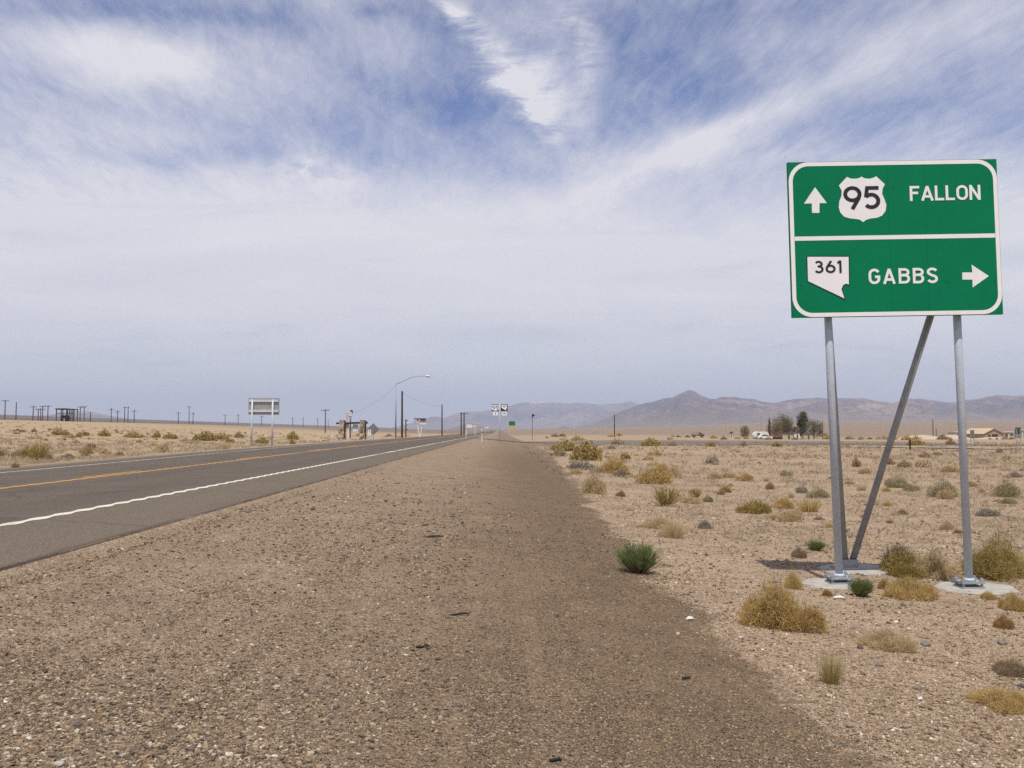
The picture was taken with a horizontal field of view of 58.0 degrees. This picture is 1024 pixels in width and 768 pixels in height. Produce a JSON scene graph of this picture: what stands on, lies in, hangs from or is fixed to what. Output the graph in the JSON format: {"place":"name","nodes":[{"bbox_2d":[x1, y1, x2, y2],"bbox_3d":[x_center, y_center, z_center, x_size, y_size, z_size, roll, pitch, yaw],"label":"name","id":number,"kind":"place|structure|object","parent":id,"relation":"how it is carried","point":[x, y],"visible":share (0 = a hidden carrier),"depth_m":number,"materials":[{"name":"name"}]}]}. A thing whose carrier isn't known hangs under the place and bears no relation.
{"place":"outdoors","nodes":[
{"label":"outdoors","id":0,"kind":"place"},
{"bbox_2d":[43,411,126,418],"bbox_3d":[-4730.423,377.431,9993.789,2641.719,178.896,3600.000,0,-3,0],"label":"hill","id":1,"kind":"structure","parent":0,"point":[93,415],"depth_m":9996.21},
{"bbox_2d":[0,431,495,570],"bbox_3d":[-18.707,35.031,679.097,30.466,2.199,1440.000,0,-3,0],"label":"road","id":2,"kind":"structure","parent":0,"point":[27,541],"depth_m":18.01,"materials":[{"name":"asphalt"}]},
{"bbox_2d":[0,434,468,488],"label":"line","id":3,"kind":"object","parent":2,"relation":"on","point":[168,468],"visible":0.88,"depth_m":24.19,"materials":[{"name":"yellow paint"}]},
{"bbox_2d":[1,433,469,472],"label":"edge line","id":4,"kind":"object","parent":2,"relation":"on","point":[156,458],"visible":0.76,"depth_m":32.56,"materials":[{"name":"white paint"}]},
{"bbox_2d":[0,434,482,525],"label":"edge line","id":5,"kind":"object","parent":2,"relation":"on","point":[36,518],"visible":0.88,"depth_m":14.57,"materials":[{"name":"white paint"}]},
{"bbox_2d":[448,423,494,429],"bbox_3d":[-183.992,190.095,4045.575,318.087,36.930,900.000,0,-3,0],"label":"hill","id":6,"kind":"structure","parent":0,"point":[478,427],"depth_m":3900.57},
{"bbox_2d":[0,415,1023,767],"bbox_3d":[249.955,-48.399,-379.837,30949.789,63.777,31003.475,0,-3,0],"label":"ground","id":7,"kind":"structure","parent":0,"point":[506,463],"depth_m":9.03,"materials":[{"name":"gravel"}]},
{"bbox_2d":[18,444,30,457],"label":"dry shrub","id":8,"kind":"object","parent":7,"relation":"on","point":[23,452],"visible":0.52,"depth_m":42.82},
{"bbox_2d":[26,439,50,459],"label":"dry shrub","id":9,"kind":"object","parent":7,"relation":"on","point":[34,453],"visible":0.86,"depth_m":40.88,"materials":[{"name":"plant"}]},
{"bbox_2d":[53,760,64,766],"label":"rock","id":10,"kind":"object","parent":7,"relation":"on","point":[59,763],"visible":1,"depth_m":3.73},
{"bbox_2d":[51,426,67,434],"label":"dry shrub","id":11,"kind":"object","parent":7,"relation":"on","point":[53,432],"visible":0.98,"depth_m":118.42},
{"bbox_2d":[55,408,77,421],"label":"timber structure","id":12,"kind":"object","parent":7,"relation":"on","point":[66,417],"visible":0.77,"depth_m":374.78,"materials":[{"name":"brown wood"}]},
{"bbox_2d":[98,428,111,435],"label":"dry shrub","id":13,"kind":"object","parent":7,"relation":"on","point":[101,433],"visible":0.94,"depth_m":120.10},
{"bbox_2d":[123,429,144,437],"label":"dry shrub","id":14,"kind":"object","parent":7,"relation":"on","point":[133,434],"visible":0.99,"depth_m":115.85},
{"bbox_2d":[155,442,169,452],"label":"shrub","id":15,"kind":"object","parent":7,"relation":"on","point":[161,447],"visible":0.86,"depth_m":51.55,"materials":[{"name":"plant"}]},
{"bbox_2d":[163,433,177,438],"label":"shrub","id":16,"kind":"object","parent":7,"relation":"on","point":[168,436],"visible":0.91,"depth_m":110.26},
{"bbox_2d":[190,430,218,440],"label":"dry shrub","id":17,"kind":"object","parent":7,"relation":"on","point":[206,436],"visible":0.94,"depth_m":103.11,"materials":[{"name":"plant"}]},
{"bbox_2d":[217,431,228,439],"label":"dry shrub","id":18,"kind":"object","parent":7,"relation":"on","point":[222,436],"visible":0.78,"depth_m":113.69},
{"bbox_2d":[254,437,268,443],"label":"dry shrub","id":19,"kind":"object","parent":7,"relation":"on","point":[262,440],"visible":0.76,"depth_m":86.06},
{"bbox_2d":[248,398,279,445],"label":"sign back","id":20,"kind":"object","parent":7,"relation":"on","point":[263,406],"visible":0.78,"depth_m":71.94,"materials":[{"name":"metal"}]},
{"bbox_2d":[287,431,298,439],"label":"dry shrub","id":21,"kind":"object","parent":7,"relation":"on","point":[291,436],"visible":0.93,"depth_m":127.14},
{"bbox_2d":[346,410,352,437],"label":"pole sign","id":22,"kind":"object","parent":7,"relation":"on","point":[349,414],"visible":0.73,"depth_m":149.80,"materials":[{"name":"metal"}]},
{"bbox_2d":[336,420,367,439],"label":"entrance monument","id":23,"kind":"object","parent":7,"relation":"on","point":[343,425],"visible":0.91,"depth_m":131.54,"materials":[{"name":"stone"}]},
{"bbox_2d":[367,423,378,434],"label":"diamond sign back","id":24,"kind":"object","parent":7,"relation":"on","point":[373,427],"visible":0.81,"depth_m":127.83,"materials":[{"name":"metal"}]},
{"bbox_2d":[401,391,402,437],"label":"utility pole","id":25,"kind":"object","parent":7,"relation":"on","point":[401,414],"visible":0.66,"depth_m":171.79,"materials":[{"name":"brown wood"}]},
{"bbox_2d":[395,375,429,437],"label":"street light","id":26,"kind":"object","parent":7,"relation":"on","point":[395,400],"visible":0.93,"depth_m":165.00,"materials":[{"name":"metal"}]},
{"bbox_2d":[414,418,425,436],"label":"roadside sign","id":27,"kind":"object","parent":7,"relation":"on","point":[422,421],"visible":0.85,"depth_m":164.81,"materials":[{"name":"white metal"}]},
{"bbox_2d":[441,404,442,434],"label":"utility pole","id":28,"kind":"object","parent":7,"relation":"on","point":[442,421],"visible":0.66,"depth_m":214.75,"materials":[{"name":"brown wood"}]},
{"bbox_2d":[492,404,507,414],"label":"route marker sign","id":29,"kind":"object","parent":7,"relation":"on","point":[496,407],"visible":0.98,"depth_m":114.98,"materials":[{"name":"metal"}]},
{"bbox_2d":[550,445,566,455],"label":"dry shrub","id":30,"kind":"object","parent":7,"relation":"on","point":[558,452],"visible":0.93,"depth_m":67.86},
{"bbox_2d":[548,435,576,450],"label":"dry shrub","id":31,"kind":"object","parent":7,"relation":"on","point":[567,445],"visible":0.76,"depth_m":87.46,"materials":[{"name":"plant"}]},
{"bbox_2d":[566,458,594,469],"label":"shrub","id":32,"kind":"object","parent":7,"relation":"on","point":[576,464],"visible":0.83,"depth_m":45.75,"materials":[{"name":"plant"}]},
{"bbox_2d":[568,439,602,460],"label":"dry shrub","id":33,"kind":"object","parent":7,"relation":"on","point":[581,453],"visible":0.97,"depth_m":59.61,"materials":[{"name":"plant"}]},
{"bbox_2d":[581,468,608,494],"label":"dry shrub","id":34,"kind":"object","parent":7,"relation":"on","point":[587,487],"visible":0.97,"depth_m":25.47,"materials":[{"name":"plant"}]},
{"bbox_2d":[600,452,630,473],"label":"dry shrub","id":35,"kind":"object","parent":7,"relation":"on","point":[612,465],"visible":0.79,"depth_m":42.30,"materials":[{"name":"plant"}]},
{"bbox_2d":[613,465,626,476],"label":"shrub","id":36,"kind":"object","parent":7,"relation":"on","point":[621,471],"visible":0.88,"depth_m":38.85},
{"bbox_2d":[619,451,630,458],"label":"shrub","id":37,"kind":"object","parent":7,"relation":"on","point":[623,456],"visible":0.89,"depth_m":61.20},
{"bbox_2d":[613,537,660,573],"bbox_3d":[1.470,1.989,10.768,0.591,0.442,0.568,2,-3,-28],"label":"desert shrub","id":38,"kind":"object","parent":7,"relation":"on","point":[638,559],"visible":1,"depth_m":10.69,"materials":[{"name":"plant"}]},
{"bbox_2d":[640,437,664,445],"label":"dry shrub","id":39,"kind":"object","parent":7,"relation":"on","point":[654,442],"visible":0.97,"depth_m":112.26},
{"bbox_2d":[634,459,673,484],"bbox_3d":[5.058,3.129,33.100,1.484,1.079,1.409,0,-3,4],"label":"dry shrub","id":40,"kind":"object","parent":7,"relation":"on","point":[659,476],"visible":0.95,"depth_m":32.85,"materials":[{"name":"plant"}]},
{"bbox_2d":[647,446,662,455],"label":"dry shrub","id":41,"kind":"object","parent":7,"relation":"on","point":[655,452],"visible":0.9,"depth_m":69.33,"materials":[{"name":"plant"}]},
{"bbox_2d":[638,515,674,529],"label":"shrub","id":42,"kind":"object","parent":7,"relation":"on","point":[657,521],"visible":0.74,"depth_m":16.40,"materials":[{"name":"plant"}]},
{"bbox_2d":[651,485,685,505],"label":"desert shrub","id":43,"kind":"object","parent":7,"relation":"on","point":[663,499],"visible":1,"depth_m":22.40,"materials":[{"name":"plant"}]},
{"bbox_2d":[654,517,689,538],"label":"grass tuft","id":44,"kind":"object","parent":7,"relation":"on","point":[669,532],"visible":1,"depth_m":15.05,"materials":[{"name":"plant"}]},
{"bbox_2d":[666,463,682,477],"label":"dry shrub","id":45,"kind":"object","parent":7,"relation":"on","point":[675,472],"visible":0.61,"depth_m":36.71,"materials":[{"name":"plant"}]},
{"bbox_2d":[679,494,702,503],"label":"shrub","id":46,"kind":"object","parent":7,"relation":"on","point":[694,499],"visible":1,"depth_m":23.66,"materials":[{"name":"plant"}]},
{"bbox_2d":[688,487,702,497],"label":"desert shrub","id":47,"kind":"object","parent":7,"relation":"on","point":[696,492],"visible":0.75,"depth_m":25.58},
{"bbox_2d":[697,519,711,528],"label":"shrub","id":48,"kind":"object","parent":7,"relation":"on","point":[703,523],"visible":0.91,"depth_m":17.24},
{"bbox_2d":[705,452,718,463],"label":"dry shrub","id":49,"kind":"object","parent":7,"relation":"on","point":[713,459],"visible":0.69,"depth_m":53.24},
{"bbox_2d":[707,471,721,478],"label":"shrub","id":50,"kind":"object","parent":7,"relation":"on","point":[712,475],"visible":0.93,"depth_m":36.18,"materials":[{"name":"plant"}]},
{"bbox_2d":[720,469,737,477],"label":"shrub","id":51,"kind":"object","parent":7,"relation":"on","point":[729,475],"visible":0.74,"depth_m":37.38,"materials":[{"name":"plant"}]},
{"bbox_2d":[739,425,749,437],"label":"tree","id":52,"kind":"object","parent":7,"relation":"on","point":[745,430],"visible":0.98,"depth_m":274.34,"materials":[{"name":"green plant"}]},
{"bbox_2d":[736,470,753,480],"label":"shrub","id":53,"kind":"object","parent":7,"relation":"on","point":[745,477],"visible":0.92,"depth_m":34.17,"materials":[{"name":"plant"}]},
{"bbox_2d":[734,497,772,513],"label":"shrub","id":54,"kind":"object","parent":7,"relation":"on","point":[755,507],"visible":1,"depth_m":21.01,"materials":[{"name":"plant"}]},
{"bbox_2d":[752,432,768,436],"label":"camper trailer","id":55,"kind":"object","parent":7,"relation":"on","point":[754,434],"visible":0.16,"depth_m":263.62,"materials":[{"name":"white paint"}]},
{"bbox_2d":[765,422,786,434],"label":"tree","id":56,"kind":"object","parent":7,"relation":"on","point":[777,426],"visible":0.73,"depth_m":289.03,"materials":[{"name":"green plant"}]},
{"bbox_2d":[735,574,830,633],"bbox_3d":[2.353,1.924,8.121,0.829,0.553,0.635,0,-3,4],"label":"dry shrub","id":57,"kind":"object","parent":7,"relation":"on","point":[777,608],"visible":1,"depth_m":8.00,"materials":[{"name":"plant"}]},
{"bbox_2d":[773,413,793,434],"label":"tree","id":58,"kind":"object","parent":7,"relation":"on","point":[786,428],"visible":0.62,"depth_m":298.55,"materials":[{"name":"green plant"}]},
{"bbox_2d":[772,496,795,508],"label":"shrub","id":59,"kind":"object","parent":7,"relation":"on","point":[782,503],"visible":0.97,"depth_m":22.20,"materials":[{"name":"plant"}]},
{"bbox_2d":[781,433,792,438],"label":"shed","id":60,"kind":"structure","parent":7,"relation":"on","point":[787,435],"depth_m":260.78,"materials":[{"name":"brown wood"}]},
{"bbox_2d":[770,508,803,521],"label":"shrub","id":61,"kind":"object","parent":7,"relation":"on","point":[789,515],"visible":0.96,"depth_m":19.14,"materials":[{"name":"plant"}]},
{"bbox_2d":[783,567,803,589],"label":"dry shrub","id":62,"kind":"object","parent":7,"relation":"on","point":[795,583],"visible":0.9,"depth_m":10.51,"materials":[{"name":"plant"}]},
{"bbox_2d":[790,547,807,558],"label":"shrub","id":63,"kind":"object","parent":7,"relation":"on","point":[798,552],"visible":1,"depth_m":13.31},
{"bbox_2d":[795,484,807,492],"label":"dry shrub","id":64,"kind":"object","parent":7,"relation":"on","point":[801,490],"visible":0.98,"depth_m":28.02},
{"bbox_2d":[795,411,810,430],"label":"tree","id":65,"kind":"object","parent":7,"relation":"on","point":[803,419],"visible":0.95,"depth_m":293.96,"materials":[{"name":"green plant"}]},
{"bbox_2d":[793,496,824,511],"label":"shrub","id":66,"kind":"object","parent":7,"relation":"on","point":[808,507],"visible":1,"depth_m":21.25,"materials":[{"name":"plant"}]},
{"bbox_2d":[605,488,1023,757],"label":"pebbles","id":67,"kind":"object","parent":7,"relation":"on","point":[942,656],"visible":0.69,"depth_m":7.14,"materials":[{"name":"gravel"}]},
{"bbox_2d":[805,419,824,438],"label":"tree","id":68,"kind":"object","parent":7,"relation":"on","point":[815,427],"visible":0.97,"depth_m":288.83,"materials":[{"name":"green plant"}]},
{"bbox_2d":[805,539,827,550],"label":"desert shrub","id":69,"kind":"object","parent":7,"relation":"on","point":[816,546],"visible":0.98,"depth_m":14.06,"materials":[{"name":"plant"}]},
{"bbox_2d":[805,485,830,497],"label":"dry shrub","id":70,"kind":"object","parent":7,"relation":"on","point":[820,492],"visible":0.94,"depth_m":25.38,"materials":[{"name":"plant"}]},
{"bbox_2d":[821,589,832,596],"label":"shrub","id":71,"kind":"object","parent":7,"relation":"on","point":[827,593],"visible":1,"depth_m":10.18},
{"bbox_2d":[816,648,848,684],"bbox_3d":[2.153,1.898,6.236,0.224,0.253,0.230,-1,-3,18],"label":"grass tuft","id":72,"kind":"object","parent":7,"relation":"on","point":[831,676],"visible":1,"depth_m":6.22,"materials":[{"name":"plant"}]},
{"bbox_2d":[851,454,861,466],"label":"dry shrub","id":73,"kind":"object","parent":7,"relation":"on","point":[855,463],"visible":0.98,"depth_m":46.01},
{"bbox_2d":[844,576,877,596],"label":"desert shrub","id":74,"kind":"object","parent":7,"relation":"on","point":[862,588],"visible":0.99,"depth_m":10.20,"materials":[{"name":"plant"}]},
{"bbox_2d":[853,483,869,490],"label":"shrub","id":75,"kind":"object","parent":7,"relation":"on","point":[863,488],"visible":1,"depth_m":28.48,"materials":[{"name":"plant"}]},
{"bbox_2d":[857,466,871,473],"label":"shrub","id":76,"kind":"object","parent":7,"relation":"on","point":[864,471],"visible":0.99,"depth_m":39.64,"materials":[{"name":"plant"}]},
{"bbox_2d":[877,576,890,588],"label":"dry shrub","id":77,"kind":"object","parent":7,"relation":"on","point":[880,585],"visible":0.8,"depth_m":10.82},
{"bbox_2d":[853,629,921,653],"bbox_3d":[3.019,2.067,7.464,0.440,0.208,0.510,2,-4,-40],"label":"shrub","id":78,"kind":"object","parent":7,"relation":"on","point":[886,640],"visible":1,"depth_m":7.40,"materials":[{"name":"plant"}]},
{"bbox_2d":[884,476,908,487],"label":"shrub","id":79,"kind":"object","parent":7,"relation":"on","point":[899,483],"visible":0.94,"depth_m":29.66,"materials":[{"name":"plant"}]},
{"bbox_2d":[786,159,1019,595],"bbox_3d":[4.644,0.122,11.773,2.586,5.524,2.272,-1,-3,0],"label":"guide sign","id":80,"kind":"object","parent":7,"relation":"on","point":[894,238],"visible":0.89,"depth_m":11.03,"materials":[{"name":"metal"}]},
{"bbox_2d":[896,459,911,467],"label":"dry shrub","id":81,"kind":"object","parent":7,"relation":"on","point":[901,464],"visible":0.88,"depth_m":45.21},
{"bbox_2d":[876,541,938,579],"bbox_3d":[5.156,2.308,12.086,0.794,0.491,1.037,0,-3,-7],"label":"dry shrub","id":82,"kind":"object","parent":7,"relation":"on","point":[897,564],"visible":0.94,"depth_m":11.99,"materials":[{"name":"plant"}]},
{"bbox_2d":[880,573,941,601],"bbox_3d":[4.453,2.262,10.276,0.670,0.350,0.578,1,-3,-15],"label":"shrub","id":83,"kind":"object","parent":7,"relation":"on","point":[908,588],"visible":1,"depth_m":10.21,"materials":[{"name":"plant"}]},
{"bbox_2d":[902,483,920,491],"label":"shrub","id":84,"kind":"object","parent":7,"relation":"on","point":[911,487],"visible":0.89,"depth_m":27.89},
{"bbox_2d":[906,439,925,445],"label":"shrub","id":85,"kind":"object","parent":7,"relation":"on","point":[916,442],"visible":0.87,"depth_m":105.57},
{"bbox_2d":[898,435,940,438],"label":"dirt mound","id":86,"kind":"object","parent":7,"relation":"on","point":[926,437],"visible":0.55,"depth_m":297.03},
{"bbox_2d":[914,459,931,466],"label":"shrub","id":87,"kind":"object","parent":7,"relation":"on","point":[922,463],"visible":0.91,"depth_m":45.71,"materials":[{"name":"plant"}]},
{"bbox_2d":[912,546,963,580],"bbox_3d":[5.454,2.300,11.859,0.675,0.468,0.690,2,-4,-38],"label":"dry shrub","id":88,"kind":"object","parent":7,"relation":"on","point":[946,570],"visible":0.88,"depth_m":11.79,"materials":[{"name":"plant"}]},
{"bbox_2d":[926,475,959,496],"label":"dry shrub","id":89,"kind":"object","parent":7,"relation":"on","point":[931,492],"visible":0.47,"depth_m":25.54,"materials":[{"name":"plant"}]},
{"bbox_2d":[935,486,955,498],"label":"shrub","id":90,"kind":"object","parent":7,"relation":"on","point":[945,494],"visible":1,"depth_m":24.80,"materials":[{"name":"plant"}]},
{"bbox_2d":[938,519,953,529],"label":"shrub","id":91,"kind":"object","parent":7,"relation":"on","point":[947,525],"visible":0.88,"depth_m":17.30,"materials":[{"name":"plant"}]},
{"bbox_2d":[940,463,959,471],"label":"shrub","id":92,"kind":"object","parent":7,"relation":"on","point":[948,468],"visible":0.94,"depth_m":39.94,"materials":[{"name":"plant"}]},
{"bbox_2d":[966,428,1004,438],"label":"house","id":93,"kind":"structure","parent":7,"relation":"on","point":[985,432],"depth_m":380.24,"materials":[{"name":"beige paint"}]},
{"bbox_2d":[973,508,1003,516],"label":"shrub","id":94,"kind":"object","parent":7,"relation":"on","point":[991,512],"visible":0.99,"depth_m":19.85,"materials":[{"name":"plant"}]},
{"bbox_2d":[980,590,997,600],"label":"shrub","id":95,"kind":"object","parent":7,"relation":"on","point":[988,595],"visible":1,"depth_m":10.31,"materials":[{"name":"plant"}]},
{"bbox_2d":[958,529,1023,581],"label":"dry shrub","id":96,"kind":"object","parent":7,"relation":"on","point":[993,564],"visible":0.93,"depth_m":11.69,"materials":[{"name":"plant"}]},
{"bbox_2d":[963,684,1023,714],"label":"shrub","id":97,"kind":"object","parent":7,"relation":"on","point":[999,700],"visible":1,"depth_m":5.87,"materials":[{"name":"plant"}]},
{"bbox_2d":[992,612,1015,629],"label":"shrub","id":98,"kind":"object","parent":7,"relation":"on","point":[1006,623],"visible":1,"depth_m":8.61,"materials":[{"name":"plant"}]},
{"bbox_2d":[989,476,1023,497],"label":"dry shrub","id":99,"kind":"object","parent":7,"relation":"on","point":[1007,490],"visible":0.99,"depth_m":25.16,"materials":[{"name":"plant"}]},
{"bbox_2d":[990,657,1023,677],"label":"shrub","id":100,"kind":"object","parent":7,"relation":"on","point":[1009,668],"visible":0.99,"depth_m":6.75,"materials":[{"name":"plant"}]},
{"bbox_2d":[996,497,1018,503],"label":"shrub","id":101,"kind":"object","parent":7,"relation":"on","point":[1009,500],"visible":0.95,"depth_m":23.12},
{"bbox_2d":[996,589,1023,611],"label":"shrub","id":102,"kind":"object","parent":7,"relation":"on","point":[1011,601],"visible":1,"depth_m":9.66,"materials":[{"name":"plant"}]},
{"bbox_2d":[1006,469,1022,476],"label":"shrub","id":103,"kind":"object","parent":7,"relation":"on","point":[1015,474],"visible":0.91,"depth_m":34.83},
{"bbox_2d":[1015,428,1020,448],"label":"sign back","id":104,"kind":"object","parent":7,"relation":"on","point":[1017,430],"visible":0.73,"depth_m":83.84,"materials":[{"name":"metal"}]},
{"bbox_2d":[0,0,1023,427],"label":"sky","id":105,"kind":"structure","parent":0,"point":[210,207],"materials":[{"name":"blue"}]},
{"bbox_2d":[392,401,639,429],"bbox_3d":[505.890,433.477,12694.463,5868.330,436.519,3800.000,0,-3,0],"label":"mountain range","id":106,"kind":"structure","parent":0,"point":[559,415],"depth_m":12211.18,"materials":[{"name":"stone"}]},
{"bbox_2d":[530,440,956,444],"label":"gravel lot","id":107,"kind":"structure","parent":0,"point":[810,443],"depth_m":144.76,"materials":[{"name":"gravel"}]},
{"bbox_2d":[471,437,1022,444],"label":"side road","id":108,"kind":"structure","parent":0,"point":[739,442],"depth_m":130.88,"materials":[{"name":"asphalt"}]},
{"bbox_2d":[575,390,1023,427],"bbox_3d":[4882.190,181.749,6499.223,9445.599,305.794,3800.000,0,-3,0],"label":"mountain range","id":109,"kind":"structure","parent":0,"point":[689,407],"depth_m":5584.88,"materials":[{"name":"stone"}]},
{"bbox_2d":[861,446,1023,448],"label":"dirt track","id":110,"kind":"structure","parent":0,"point":[947,447],"depth_m":89.17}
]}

